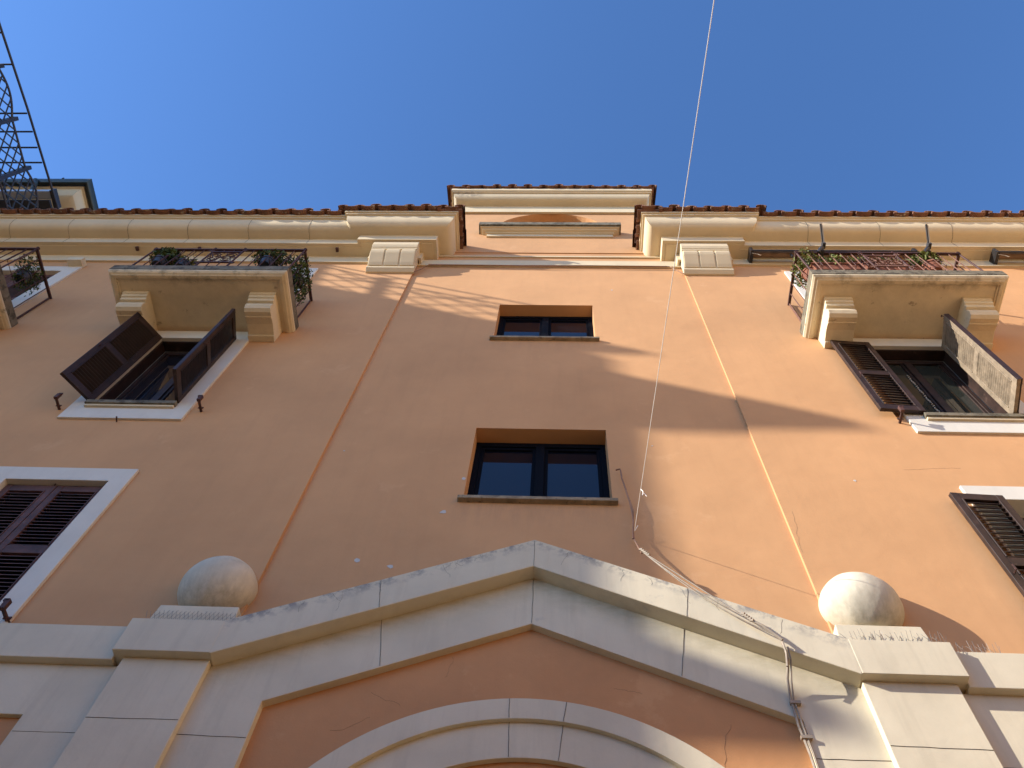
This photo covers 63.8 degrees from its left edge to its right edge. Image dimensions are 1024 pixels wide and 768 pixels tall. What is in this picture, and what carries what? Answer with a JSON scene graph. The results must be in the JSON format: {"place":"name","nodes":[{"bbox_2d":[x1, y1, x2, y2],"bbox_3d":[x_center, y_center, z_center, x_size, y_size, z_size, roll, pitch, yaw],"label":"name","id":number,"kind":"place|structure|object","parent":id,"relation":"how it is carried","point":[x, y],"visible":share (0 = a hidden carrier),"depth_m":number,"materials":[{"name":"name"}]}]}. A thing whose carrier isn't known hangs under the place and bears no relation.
{"place":"outdoors","nodes":[
{"label":"outdoors","id":0,"kind":"place"},
{"bbox_2d":[0,0,1023,212],"label":"sky","id":1,"kind":"structure","parent":0,"point":[901,106],"materials":[{"name":"blue"}]},
{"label":"ground","id":2,"kind":"structure","parent":0,"visible":0},
{"bbox_2d":[0,178,98,209],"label":"neighbouring building","id":3,"kind":"structure","parent":2,"relation":"on","point":[77,194],"depth_m":17.29,"materials":[{"name":"paint"}]},
{"bbox_2d":[0,184,1023,767],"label":"apartment building","id":4,"kind":"structure","parent":2,"relation":"on","point":[370,496],"depth_m":7.42,"materials":[{"name":"paint"}]},
{"bbox_2d":[7,250,44,296],"bbox_3d":[-6.751,-1.542,11.485,0.246,0.684,0.580,1,-64,3],"label":"potted plant","id":5,"kind":"object","parent":4,"relation":"attached to","point":[21,274],"visible":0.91,"depth_m":11.41,"materials":[{"name":"green plant"}]},
{"bbox_2d":[0,23,58,208],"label":"lattice fence","id":6,"kind":"object","parent":4,"relation":"on","point":[24,168],"visible":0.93,"depth_m":15.24,"materials":[{"name":"grey metal"}]},
{"bbox_2d":[1,266,81,309],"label":"balcony door","id":7,"kind":"structure","parent":4,"relation":"in","point":[54,274],"depth_m":12.65,"materials":[{"name":"white paint"}]},
{"bbox_2d":[0,466,138,622],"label":"window","id":8,"kind":"structure","parent":4,"relation":"in","point":[45,512],"depth_m":7.13,"materials":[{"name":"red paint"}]},
{"bbox_2d":[66,257,86,267],"bbox_3d":[-6.965,-1.951,13.185,0.240,0.170,0.140,1,-64,3],"label":"planter box","id":9,"kind":"object","parent":4,"relation":"on","point":[76,261],"visible":1,"depth_m":13.11,"materials":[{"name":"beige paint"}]},
{"bbox_2d":[53,308,248,421],"bbox_3d":[-4.016,-0.147,9.583,1.610,2.398,0.842,1,-64,3],"label":"window","id":10,"kind":"structure","parent":4,"relation":"in","point":[138,372],"depth_m":9.46,"materials":[{"name":"wood"}]},
{"bbox_2d":[149,247,183,264],"bbox_3d":[-4.780,-1.716,11.326,0.458,0.544,0.326,1,-64,3],"label":"potted plant","id":11,"kind":"object","parent":4,"relation":"attached to","point":[168,258],"visible":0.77,"depth_m":11.28,"materials":[{"name":"green plant"}]},
{"bbox_2d":[172,251,197,265],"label":"potted plant","id":12,"kind":"object","parent":4,"relation":"on","point":[183,262],"visible":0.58,"depth_m":11.16,"materials":[{"name":"green plant"}]},
{"bbox_2d":[146,610,245,620],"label":"bird spikes","id":13,"kind":"object","parent":4,"relation":"on","point":[191,614],"visible":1,"depth_m":5.72,"materials":[{"name":"grey metal"}]},
{"bbox_2d":[251,248,291,265],"bbox_3d":[-3.305,-1.685,11.229,0.584,0.502,0.285,1,-64,3],"label":"potted plant","id":14,"kind":"object","parent":4,"relation":"on","point":[271,258],"visible":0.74,"depth_m":11.22,"materials":[{"name":"green plant"}]},
{"bbox_2d":[286,252,312,305],"bbox_3d":[-2.917,-1.431,11.261,0.322,0.904,0.696,1,-64,3],"label":"potted plant","id":15,"kind":"object","parent":4,"relation":"on","point":[299,278],"visible":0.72,"depth_m":11.20,"materials":[{"name":"green plant"}]},
{"bbox_2d":[293,268,317,293],"bbox_3d":[-3.889,-1.123,12.014,1.580,2.330,0.428,1,-64,3],"label":"balcony door","id":16,"kind":"structure","parent":4,"relation":"in","point":[314,270],"depth_m":12.73,"materials":[{"name":"white paint"}]},
{"bbox_2d":[457,442,617,505],"bbox_3d":[0.258,0.832,7.816,1.406,1.327,0.282,1,-64,3],"label":"window","id":17,"kind":"structure","parent":4,"relation":"in","point":[520,473],"depth_m":7.96,"materials":[{"name":"clear glass"}]},
{"bbox_2d":[489,316,599,341],"bbox_3d":[0.442,-0.744,10.991,1.388,1.269,0.282,1,-64,3],"label":"window","id":18,"kind":"structure","parent":4,"relation":"in","point":[510,328],"depth_m":11.24,"materials":[{"name":"clear glass"}]},
{"bbox_2d":[616,468,642,553],"bbox_3d":[1.001,1.063,6.971,0.074,1.379,0.177,41,-68,-15],"label":"wall cable","id":19,"kind":"object","parent":4,"relation":"attached to","point":[632,513],"depth_m":6.97,"materials":[{"name":"grey plastic"}]},
{"bbox_2d":[634,0,714,530],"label":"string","id":20,"kind":"object","parent":19,"relation":"attached to","point":[675,255],"visible":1,"depth_m":5.25,"materials":[{"name":"white fabric"}]},
{"bbox_2d":[639,548,788,666],"bbox_3d":[1.371,1.506,5.767,0.856,1.210,0.073,-2,-64,4],"label":"cable","id":21,"kind":"object","parent":4,"relation":"attached to","point":[743,614],"visible":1,"depth_m":5.69,"materials":[{"name":"grey plastic"}]},
{"bbox_2d":[784,271,806,298],"bbox_3d":[4.878,-1.000,11.548,1.580,2.330,0.428,1,-64,3],"label":"balcony door","id":22,"kind":"structure","parent":4,"relation":"in","point":[787,273],"depth_m":11.95,"materials":[{"name":"white paint"}]},
{"bbox_2d":[781,643,818,767],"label":"downlead cable","id":23,"kind":"object","parent":4,"relation":"attached to","point":[805,738],"visible":1,"depth_m":5.00,"materials":[{"name":"grey plastic"}]},
{"bbox_2d":[790,247,821,289],"bbox_3d":[3.924,-1.531,10.995,0.358,0.724,0.559,1,-64,3],"label":"potted plant","id":24,"kind":"object","parent":4,"relation":"on","point":[804,270],"visible":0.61,"depth_m":10.95,"materials":[{"name":"green plant"}]},
{"bbox_2d":[803,253,860,269],"bbox_3d":[4.230,-1.527,10.857,0.773,0.505,0.356,1,-64,3],"label":"potted plant","id":25,"kind":"object","parent":4,"relation":"on","point":[834,264],"visible":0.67,"depth_m":10.72,"materials":[{"name":"green plant"}]},
{"bbox_2d":[747,224,931,262],"bbox_3d":[4.939,-1.973,11.868,2.550,1.947,1.086,1,-64,3],"label":"awning","id":26,"kind":"object","parent":4,"relation":"attached to","point":[757,253],"visible":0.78,"depth_m":12.74,"materials":[{"name":"grey metal"}]},
{"bbox_2d":[854,255,876,269],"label":"potted plant","id":27,"kind":"object","parent":4,"relation":"attached to","point":[862,262],"visible":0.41,"depth_m":10.66,"materials":[{"name":"brown plant"}]},
{"bbox_2d":[851,255,910,269],"bbox_3d":[4.850,-1.518,10.873,0.824,0.594,0.333,1,-64,3],"label":"potted plant","id":28,"kind":"object","parent":4,"relation":"attached to","point":[890,268],"visible":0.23,"depth_m":10.78,"materials":[{"name":"green plant"}]},
{"bbox_2d":[902,255,927,269],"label":"potted plant","id":29,"kind":"object","parent":4,"relation":"on","point":[917,267],"visible":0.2,"depth_m":10.65,"materials":[{"name":"green plant"}]},
{"bbox_2d":[842,628,1000,652],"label":"bird spikes","id":30,"kind":"object","parent":4,"relation":"on","point":[921,640],"visible":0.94,"depth_m":5.46,"materials":[{"name":"grey metal"}]},
{"bbox_2d":[830,314,1023,434],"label":"window","id":31,"kind":"structure","parent":4,"relation":"in","point":[953,383],"depth_m":9.12,"materials":[{"name":"wood"}]},
{"bbox_2d":[908,248,946,269],"bbox_3d":[5.469,-1.564,10.856,0.469,0.669,0.368,1,-64,3],"label":"potted plant","id":32,"kind":"object","parent":4,"relation":"on","point":[931,262],"visible":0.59,"depth_m":10.79,"materials":[{"name":"green plant"}]},
{"bbox_2d":[948,485,1023,596],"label":"window","id":33,"kind":"structure","parent":4,"relation":"in","point":[1001,508],"depth_m":6.76,"materials":[{"name":"brown paint"}]},
{"bbox_2d":[989,249,1023,264],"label":"awning","id":34,"kind":"object","parent":4,"relation":"attached to","point":[996,255],"visible":0.99,"depth_m":12.63,"materials":[{"name":"brown fabric"}]}
]}

